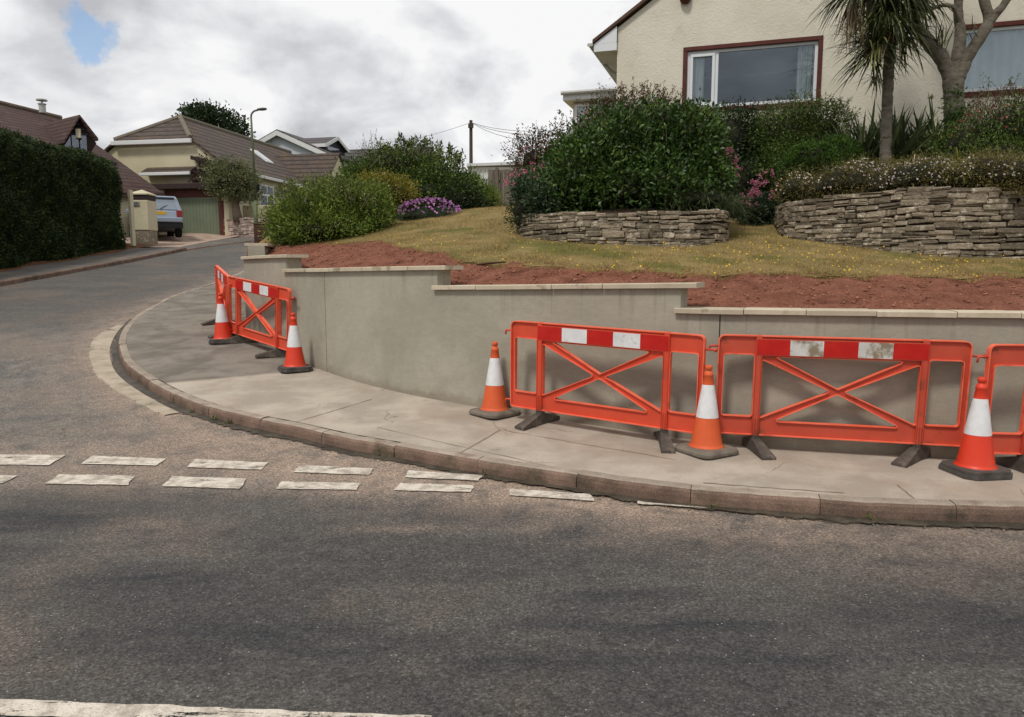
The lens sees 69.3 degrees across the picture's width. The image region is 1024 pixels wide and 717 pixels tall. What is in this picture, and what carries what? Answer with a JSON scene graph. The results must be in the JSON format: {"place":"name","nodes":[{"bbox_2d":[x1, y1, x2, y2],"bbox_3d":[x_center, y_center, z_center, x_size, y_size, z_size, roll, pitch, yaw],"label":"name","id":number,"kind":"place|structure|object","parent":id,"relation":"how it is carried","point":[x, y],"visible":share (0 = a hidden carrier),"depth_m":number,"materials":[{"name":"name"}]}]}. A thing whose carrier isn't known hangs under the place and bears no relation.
{"place":"outdoors","nodes":[
{"label":"outdoors","id":0,"kind":"place"},
{"bbox_2d":[0,243,152,271],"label":"verge","id":1,"kind":"structure","parent":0,"point":[128,246],"depth_m":24.75,"materials":[{"name":"grey concrete"}]},
{"bbox_2d":[0,124,127,268],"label":"hedge","id":2,"kind":"object","parent":1,"relation":"on","point":[57,202],"visible":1,"depth_m":24.10,"materials":[{"name":"green plant"}]},
{"bbox_2d":[127,190,135,245],"bbox_3d":[-14.911,-5.505,29.047,0.100,2.156,0.240,0,7,0],"label":"gate post","id":3,"kind":"object","parent":1,"relation":"on","point":[131,218],"visible":1,"depth_m":29.00,"materials":[{"name":"beige paint"}]},
{"bbox_2d":[0,237,253,280],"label":"pavement","id":4,"kind":"structure","parent":0,"point":[64,265],"depth_m":24.85,"materials":[{"name":"grey concrete"}]},
{"bbox_2d":[122,233,236,246],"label":"driveway","id":5,"kind":"structure","parent":0,"point":[185,239],"depth_m":34.01,"materials":[{"name":"beige concrete"}]},
{"bbox_2d":[126,196,182,237],"bbox_3d":[-16.434,-6.455,34.009,2.200,1.842,4.628,-4,8,-31],"label":"parked car","id":6,"kind":"object","parent":5,"relation":"on","point":[169,216],"visible":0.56,"depth_m":32.42,"materials":[{"name":"silver metal"}]},
{"bbox_2d":[187,152,214,182],"bbox_3d":[-15.842,-9.367,38.024,1.633,2.363,1.692,-1,7,-10],"label":"purple leaved tree","id":7,"kind":"object","parent":5,"relation":"on","point":[199,174],"visible":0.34,"depth_m":37.79,"materials":[{"name":"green plant"}]},
{"bbox_2d":[0,0,640,171],"label":"sky","id":8,"kind":"structure","parent":0,"point":[347,70],"materials":[{"name":"white"}]},
{"bbox_2d":[0,237,1023,716],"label":"road","id":9,"kind":"structure","parent":0,"point":[374,593],"depth_m":4.03,"materials":[{"name":"grey asphalt"}]},
{"bbox_2d":[0,475,16,481],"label":"road marking","id":10,"kind":"object","parent":9,"relation":"on","point":[3,478],"visible":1,"depth_m":6.02,"materials":[{"name":"paint"}]},
{"bbox_2d":[0,454,64,464],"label":"road marking","id":11,"kind":"object","parent":9,"relation":"on","point":[32,460],"visible":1,"depth_m":6.52,"materials":[{"name":"paint"}]},
{"bbox_2d":[46,474,134,484],"bbox_3d":[-3.388,0.977,5.987,0.712,0.010,0.271,0,7,0],"label":"road marking","id":12,"kind":"object","parent":9,"relation":"on","point":[87,479],"visible":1,"depth_m":5.99,"materials":[{"name":"paint"}]},
{"bbox_2d":[81,456,164,465],"bbox_3d":[-3.416,0.897,6.504,0.735,0.014,0.239,1,7,5],"label":"road marking","id":13,"kind":"object","parent":9,"relation":"on","point":[128,461],"visible":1,"depth_m":6.51,"materials":[{"name":"paint"}]},
{"bbox_2d":[0,240,253,285],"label":"kerb","id":14,"kind":"structure","parent":9,"relation":"on","point":[60,272],"depth_m":23.01,"materials":[{"name":"concrete"}]},
{"bbox_2d":[89,325,179,415],"bbox_3d":[-5.662,0.030,10.650,0.704,0.593,6.531,-4,8,-32],"label":"drainage channel","id":15,"kind":"object","parent":9,"relation":"on","point":[98,352],"visible":0.96,"depth_m":10.02,"materials":[{"name":"concrete"}]},
{"bbox_2d":[127,190,157,247],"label":"gate pillar","id":16,"kind":"structure","parent":9,"relation":"on","point":[145,218],"depth_m":30.23,"materials":[{"name":"paint"}]},
{"bbox_2d":[162,476,246,488],"bbox_3d":[-2.454,0.987,5.915,0.707,0.009,0.257,1,7,7],"label":"road marking","id":17,"kind":"object","parent":9,"relation":"on","point":[236,483],"visible":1,"depth_m":5.91,"materials":[{"name":"paint"}]},
{"bbox_2d":[0,699,431,716],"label":"road marking","id":18,"kind":"object","parent":9,"relation":"on","point":[67,709],"visible":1,"depth_m":2.88,"materials":[{"name":"paint"}]},
{"bbox_2d":[187,459,267,469],"bbox_3d":[-2.459,0.913,6.394,0.729,0.010,0.232,1,7,8],"label":"road marking","id":19,"kind":"object","parent":9,"relation":"on","point":[230,464],"visible":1,"depth_m":6.39,"materials":[{"name":"paint"}]},
{"bbox_2d":[250,108,266,222],"bbox_3d":[-11.289,-8.240,33.247,0.813,5.846,0.240,0,7,0],"label":"street lamp","id":20,"kind":"object","parent":9,"relation":"on","point":[254,180],"visible":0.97,"depth_m":33.18,"materials":[{"name":"metal"}]},
{"bbox_2d":[276,481,360,489],"bbox_3d":[-1.520,0.997,5.809,0.656,0.008,0.183,0,7,4],"label":"road marking","id":21,"kind":"object","parent":9,"relation":"on","point":[321,485],"visible":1,"depth_m":5.81,"materials":[{"name":"paint"}]},
{"bbox_2d":[293,465,372,474],"bbox_3d":[-1.498,0.934,6.214,0.681,0.008,0.201,1,7,8],"label":"road marking","id":22,"kind":"object","parent":9,"relation":"on","point":[347,470],"visible":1,"depth_m":6.20,"materials":[{"name":"paint"}]},
{"bbox_2d":[394,483,473,491],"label":"road marking","id":23,"kind":"object","parent":9,"relation":"on","point":[424,487],"visible":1,"depth_m":5.76,"materials":[{"name":"paint"}]},
{"bbox_2d":[405,470,482,479],"bbox_3d":[-0.566,0.959,6.059,0.643,0.012,0.190,1,7,11],"label":"road marking","id":24,"kind":"object","parent":9,"relation":"on","point":[424,474],"visible":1,"depth_m":6.07,"materials":[{"name":"paint"}]},
{"bbox_2d":[53,275,1013,536],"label":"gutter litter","id":25,"kind":"object","parent":9,"relation":"on","point":[565,489],"visible":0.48,"depth_m":5.48,"materials":[{"name":"brown plant"}]},
{"bbox_2d":[509,489,593,500],"bbox_3d":[0.297,1.030,5.612,0.666,0.007,0.163,1,7,11],"label":"road marking","id":26,"kind":"object","parent":9,"relation":"on","point":[532,493],"visible":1,"depth_m":5.61,"materials":[{"name":"paint"}]},
{"bbox_2d":[111,319,1023,529],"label":"gutter","id":27,"kind":"object","parent":9,"relation":"on","point":[122,373],"visible":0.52,"depth_m":5.88,"materials":[{"name":"grey concrete"}]},
{"bbox_2d":[189,409,877,519],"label":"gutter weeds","id":28,"kind":"object","parent":27,"relation":"on","point":[214,417],"visible":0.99,"depth_m":6.65,"materials":[{"name":"green plant"}]},
{"bbox_2d":[117,271,1023,522],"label":"kerb","id":29,"kind":"structure","parent":9,"relation":"on","point":[925,509],"depth_m":5.64,"materials":[{"name":"concrete"}]},
{"bbox_2d":[241,243,1023,459],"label":"retaining wall","id":30,"kind":"structure","parent":9,"relation":"on","point":[430,332],"depth_m":7.09,"materials":[{"name":"grey concrete"}]},
{"bbox_2d":[637,501,709,507],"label":"road marking","id":31,"kind":"object","parent":9,"relation":"on","point":[640,502],"visible":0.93,"depth_m":5.41,"materials":[{"name":"paint"}]},
{"bbox_2d":[126,272,1023,500],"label":"pavement","id":32,"kind":"structure","parent":0,"point":[167,341],"depth_m":7.06,"materials":[{"name":"grey concrete"}]},
{"bbox_2d":[201,265,235,337],"bbox_3d":[-4.812,-0.971,12.347,0.631,1.003,2.130,-4,13,-27],"label":"safety barrier","id":33,"kind":"object","parent":32,"relation":"on","point":[221,275],"visible":0.59,"depth_m":12.29,"materials":[{"name":"orange plastic"}]},
{"bbox_2d":[209,293,231,343],"bbox_3d":[-4.474,-0.630,11.414,0.410,0.752,0.410,-4,8,-20],"label":"traffic cone","id":34,"kind":"object","parent":32,"relation":"on","point":[222,331],"visible":0.91,"depth_m":11.34,"materials":[{"name":"orange plastic"}]},
{"bbox_2d":[217,276,294,356],"bbox_3d":[-3.722,-0.622,10.847,0.613,1.003,2.130,-7,14,-44],"label":"safety barrier","id":35,"kind":"object","parent":32,"relation":"on","point":[277,295],"visible":0.9,"depth_m":10.74,"materials":[{"name":"orange plastic"}]},
{"bbox_2d":[253,223,267,242],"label":"brick pillar","id":36,"kind":"structure","parent":32,"relation":"on","point":[256,233],"depth_m":17.12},
{"bbox_2d":[277,313,312,372],"bbox_3d":[-2.855,-0.222,9.707,0.410,0.752,0.410,-3,8,-25],"label":"traffic cone","id":37,"kind":"object","parent":32,"relation":"on","point":[294,360],"visible":1,"depth_m":9.63,"materials":[{"name":"orange plastic"}]},
{"bbox_2d":[469,342,520,418],"bbox_3d":[-0.176,0.203,7.608,0.420,0.752,0.420,-6,9,-42],"label":"traffic cone","id":38,"kind":"object","parent":32,"relation":"on","point":[494,405],"visible":1,"depth_m":7.54,"materials":[{"name":"plastic"}]},
{"bbox_2d":[505,320,717,452],"bbox_3d":[0.828,0.205,6.874,2.130,1.003,0.631,6,11,32],"label":"safety barrier","id":39,"kind":"object","parent":32,"relation":"on","point":[665,418],"visible":0.95,"depth_m":6.81,"materials":[{"name":"orange plastic"}]},
{"bbox_2d":[674,365,738,459],"bbox_3d":[1.665,0.429,6.309,0.420,0.752,0.420,-4,8,-30],"label":"traffic cone","id":40,"kind":"object","parent":32,"relation":"on","point":[706,442],"visible":1,"depth_m":6.24,"materials":[{"name":"plastic"}]},
{"bbox_2d":[709,334,985,467],"bbox_3d":[2.731,0.319,6.201,2.130,1.003,0.627,2,9,13],"label":"safety barrier","id":41,"kind":"object","parent":32,"relation":"on","point":[908,354],"visible":0.91,"depth_m":6.15,"materials":[{"name":"orange plastic"}]},
{"bbox_2d":[938,377,1012,480],"bbox_3d":[3.612,0.517,5.734,0.410,0.752,0.410,-1,7,-8],"label":"traffic cone","id":42,"kind":"object","parent":32,"relation":"on","point":[975,459],"visible":1,"depth_m":5.66,"materials":[{"name":"plastic"}]},
{"bbox_2d":[976,344,1023,472],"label":"safety barrier","id":43,"kind":"object","parent":32,"relation":"on","point":[1006,355],"visible":0.73,"depth_m":5.76,"materials":[{"name":"orange plastic"}]},
{"bbox_2d":[247,235,1023,310],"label":"soil bed","id":44,"kind":"object","parent":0,"point":[936,287],"visible":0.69,"depth_m":7.54,"materials":[{"name":"brown soil"}]},
{"bbox_2d":[476,261,505,264],"bbox_3d":[-0.263,-1.151,8.969,0.370,0.052,0.080,2,7,16],"label":"stick","id":45,"kind":"object","parent":44,"relation":"on","point":[486,263],"visible":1,"depth_m":8.94,"materials":[{"name":"brown wood"}]},
{"bbox_2d":[259,206,1023,282],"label":"lawn","id":46,"kind":"structure","parent":0,"point":[582,258],"depth_m":9.54,"materials":[{"name":"plant"}]},
{"bbox_2d":[252,168,407,248],"bbox_3d":[-3.461,-2.717,14.327,2.650,1.858,2.997,5,9,37],"label":"laurel shrub","id":47,"kind":"object","parent":46,"relation":"on","point":[341,209],"visible":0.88,"depth_m":13.62,"materials":[{"name":"green plant"}]},
{"bbox_2d":[341,129,380,163],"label":"wispy shrub","id":48,"kind":"object","parent":46,"relation":"on","point":[366,146],"visible":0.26,"depth_m":18.55,"materials":[{"name":"green plant"}]},
{"bbox_2d":[352,161,421,213],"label":"variegated shrub","id":49,"kind":"object","parent":46,"relation":"on","point":[407,192],"visible":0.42,"depth_m":16.03,"materials":[{"name":"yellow plant"}]},
{"bbox_2d":[330,132,497,217],"bbox_3d":[-2.416,-4.293,18.058,4.198,2.504,3.449,0,7,0],"label":"tall shrub","id":50,"kind":"object","parent":46,"relation":"on","point":[434,168],"visible":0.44,"depth_m":17.54,"materials":[{"name":"green plant"}]},
{"bbox_2d":[395,196,462,220],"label":"purple daisies","id":51,"kind":"object","parent":46,"relation":"on","point":[419,213],"visible":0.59,"depth_m":15.65,"materials":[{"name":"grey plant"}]},
{"bbox_2d":[421,177,493,210],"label":"hedge","id":52,"kind":"object","parent":46,"relation":"on","point":[457,199],"visible":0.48,"depth_m":17.01,"materials":[{"name":"green plant"}]},
{"bbox_2d":[468,167,507,206],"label":"tall grassy shrub","id":53,"kind":"object","parent":46,"relation":"on","point":[494,195],"visible":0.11,"depth_m":18.76,"materials":[{"name":"green plant"}]},
{"bbox_2d":[467,161,521,201],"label":"white outbuilding","id":54,"kind":"structure","parent":46,"relation":"on","point":[485,166],"depth_m":29.31,"materials":[{"name":"white paint"}]},
{"bbox_2d":[488,167,530,205],"bbox_3d":[0.393,-4.485,20.584,2.114,1.603,0.170,0,7,0],"label":"timber fence","id":55,"kind":"object","parent":46,"relation":"on","point":[493,175],"visible":0.19,"depth_m":20.54,"materials":[{"name":"wood"}]},
{"bbox_2d":[492,109,575,184],"bbox_3d":[0.489,-3.460,12.620,1.715,1.504,1.704,0,7,0],"label":"spiky shrub","id":56,"kind":"object","parent":46,"relation":"on","point":[528,157],"visible":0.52,"depth_m":12.44,"materials":[{"name":"brown plant"}]},
{"bbox_2d":[550,77,683,149],"bbox_3d":[1.855,-4.045,12.896,2.668,1.638,2.028,-4,8,-27],"label":"fuchsia","id":57,"kind":"object","parent":46,"relation":"on","point":[661,96],"visible":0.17,"depth_m":12.64,"materials":[{"name":"green plant"}]},
{"bbox_2d":[516,208,730,246],"bbox_3d":[1.711,-1.953,11.665,3.301,0.757,3.159,0,7,0],"label":"stone planter","id":58,"kind":"object","parent":46,"relation":"on","point":[655,227],"visible":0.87,"depth_m":10.27,"materials":[{"name":"stone"}]},
{"bbox_2d":[501,174,552,233],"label":"trailing shrub","id":59,"kind":"object","parent":58,"relation":"in","point":[516,209],"visible":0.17,"depth_m":11.31,"materials":[{"name":"green plant"}]},
{"bbox_2d":[503,161,572,221],"bbox_3d":[0.425,-2.496,11.343,1.139,1.137,1.445,0,7,0],"label":"valerian","id":60,"kind":"object","parent":58,"relation":"in","point":[540,199],"visible":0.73,"depth_m":11.02,"materials":[{"name":"green plant"}]},
{"bbox_2d":[522,88,746,213],"bbox_3d":[1.852,-3.200,11.582,3.518,2.220,3.273,0,7,0],"label":"laurel shrub","id":61,"kind":"object","parent":58,"relation":"in","point":[632,156],"visible":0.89,"depth_m":10.89,"materials":[{"name":"green plant"}]},
{"bbox_2d":[636,179,760,222],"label":"feathery grass","id":62,"kind":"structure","parent":58,"relation":"in","point":[718,201],"depth_m":10.65,"materials":[{"name":"green plant"}]},
{"bbox_2d":[715,147,742,219],"bbox_3d":[3.257,-2.700,11.599,0.751,1.179,0.942,0,7,0],"label":"valerian","id":63,"kind":"object","parent":58,"relation":"in","point":[731,150],"visible":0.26,"depth_m":11.45,"materials":[{"name":"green plant"}]},
{"bbox_2d":[714,94,789,218],"bbox_3d":[4.448,-3.692,14.088,2.362,2.665,2.632,0,7,0],"label":"dark hedge shrub","id":64,"kind":"object","parent":46,"relation":"on","point":[739,122],"visible":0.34,"depth_m":13.68,"materials":[{"name":"green plant"}]},
{"bbox_2d":[729,179,774,225],"bbox_3d":[4.119,-2.551,12.766,0.776,1.033,0.738,-4,8,-28],"label":"valerian","id":65,"kind":"object","parent":46,"relation":"on","point":[752,216],"visible":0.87,"depth_m":12.63,"materials":[{"name":"green plant"}]},
{"bbox_2d":[745,169,785,224],"bbox_3d":[4.430,-2.641,12.821,0.710,1.236,1.000,3,7,22],"label":"valerian","id":66,"kind":"object","parent":46,"relation":"on","point":[766,219],"visible":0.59,"depth_m":12.71,"materials":[{"name":"pink plant"}]},
{"bbox_2d":[561,0,1023,277],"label":"cream house","id":67,"kind":"structure","parent":46,"relation":"on","point":[719,51],"depth_m":14.45,"materials":[{"name":"white paint"}]},
{"bbox_2d":[682,35,823,111],"bbox_3d":[4.691,-5.532,14.579,2.594,1.298,0.217,2,7,18],"label":"window","id":68,"kind":"structure","parent":67,"relation":"in","point":[809,74],"depth_m":14.45,"materials":[{"name":"white plastic"}]},
{"bbox_2d":[964,20,1023,97],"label":"window","id":69,"kind":"structure","parent":67,"relation":"in","point":[1001,56],"depth_m":13.34,"materials":[{"name":"grey glass"}]},
{"bbox_2d":[740,88,866,196],"bbox_3d":[5.251,-3.833,13.402,2.307,2.064,2.342,0,7,0],"label":"rounded shrub","id":70,"kind":"object","parent":46,"relation":"on","point":[793,126],"visible":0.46,"depth_m":13.13,"materials":[{"name":"green plant"}]},
{"bbox_2d":[809,93,962,165],"bbox_3d":[6.505,-3.689,12.570,3.464,1.450,2.802,0,7,0],"label":"flax plant","id":71,"kind":"object","parent":46,"relation":"on","point":[913,139],"visible":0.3,"depth_m":12.01,"materials":[{"name":"green plant"}]},
{"bbox_2d":[927,94,933,138],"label":"agapanthus","id":72,"kind":"object","parent":71,"relation":"attached to","point":[931,97],"visible":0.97,"depth_m":11.90,"materials":[{"name":"green plant"}]},
{"bbox_2d":[774,185,1023,279],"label":"stone planter","id":73,"kind":"object","parent":46,"relation":"on","point":[982,222],"visible":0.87,"depth_m":9.40,"materials":[{"name":"stone"}]},
{"bbox_2d":[774,133,867,188],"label":"box topiary","id":74,"kind":"object","parent":73,"relation":"in","point":[804,154],"visible":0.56,"depth_m":11.76,"materials":[{"name":"green plant"}]},
{"bbox_2d":[800,0,960,164],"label":"palm tree","id":75,"kind":"object","parent":73,"relation":"in","point":[884,33],"visible":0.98,"depth_m":11.31,"materials":[{"name":"green plant"}]},
{"bbox_2d":[769,140,1023,204],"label":"daisy mound","id":76,"kind":"object","parent":73,"relation":"in","point":[859,176],"visible":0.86,"depth_m":10.20,"materials":[{"name":"green plant"}]},
{"bbox_2d":[920,132,1018,185],"bbox_3d":[6.133,-2.483,9.357,1.080,0.782,1.565,-5,9,-37],"label":"day lily","id":77,"kind":"object","parent":73,"relation":"in","point":[957,157],"visible":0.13,"depth_m":9.43,"materials":[{"name":"green plant"}]},
{"bbox_2d":[919,73,1023,161],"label":"fuchsia","id":78,"kind":"object","parent":73,"relation":"in","point":[1004,126],"visible":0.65,"depth_m":10.86,"materials":[{"name":"green plant"}]},
{"bbox_2d":[904,0,1010,142],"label":"branching palm","id":79,"kind":"object","parent":46,"relation":"on","point":[954,69],"visible":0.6,"depth_m":12.10,"materials":[{"name":"brown plant"}]},
{"bbox_2d":[937,83,977,128],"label":"ivy","id":80,"kind":"object","parent":79,"relation":"attached to","point":[959,112],"visible":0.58,"depth_m":12.03,"materials":[{"name":"green plant"}]},
{"bbox_3d":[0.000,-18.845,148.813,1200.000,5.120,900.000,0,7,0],"label":"ground","id":81,"kind":"structure","parent":0,"visible":0},
{"bbox_2d":[0,98,166,236],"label":"brown roofed house","id":82,"kind":"structure","parent":81,"relation":"on","point":[76,131],"depth_m":35.58,"materials":[{"name":"red tile"}]},
{"bbox_2d":[171,97,255,137],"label":"background tree","id":83,"kind":"object","parent":81,"relation":"on","point":[208,113],"visible":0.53,"depth_m":55.21,"materials":[{"name":"green plant"}]},
{"bbox_2d":[104,115,344,235],"bbox_3d":[-16.808,-10.384,45.482,10.181,7.232,16.600,1,7,11],"label":"cream bungalow","id":84,"kind":"object","parent":81,"relation":"on","point":[160,155],"visible":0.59,"depth_m":39.12,"materials":[{"name":"brown tile"}]},
{"bbox_2d":[176,197,219,234],"bbox_3d":[-16.039,-7.177,37.743,2.568,2.038,0.110,1,7,11],"label":"garage door","id":85,"kind":"structure","parent":84,"relation":"in","point":[200,214],"depth_m":37.65,"materials":[{"name":"green metal"}]},
{"bbox_2d":[259,184,274,204],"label":"window","id":86,"kind":"structure","parent":84,"relation":"in","point":[270,189],"depth_m":42.21,"materials":[{"name":"white glass"}]},
{"bbox_2d":[224,217,267,236],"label":"rubble wall","id":87,"kind":"structure","parent":81,"relation":"on","point":[243,227],"depth_m":36.72,"materials":[{"name":"beige stone"}]},
{"bbox_2d":[196,151,269,222],"bbox_3d":[-13.637,-8.496,36.794,3.713,3.466,2.666,2,7,13],"label":"olive tree","id":88,"kind":"object","parent":87,"relation":"on","point":[232,181],"visible":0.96,"depth_m":36.39,"materials":[{"name":"green plant"}]},
{"bbox_2d":[243,205,280,217],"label":"garden wall","id":89,"kind":"structure","parent":81,"relation":"on","point":[248,212],"depth_m":38.85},
{"bbox_2d":[259,129,434,172],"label":"white house","id":90,"kind":"structure","parent":81,"relation":"on","point":[294,144],"depth_m":60.33,"materials":[{"name":"white paint"}]},
{"bbox_2d":[394,120,568,162],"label":"telegraph pole","id":91,"kind":"object","parent":81,"relation":"on","point":[470,125],"visible":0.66,"depth_m":44.62,"materials":[{"name":"wood"}]}
]}

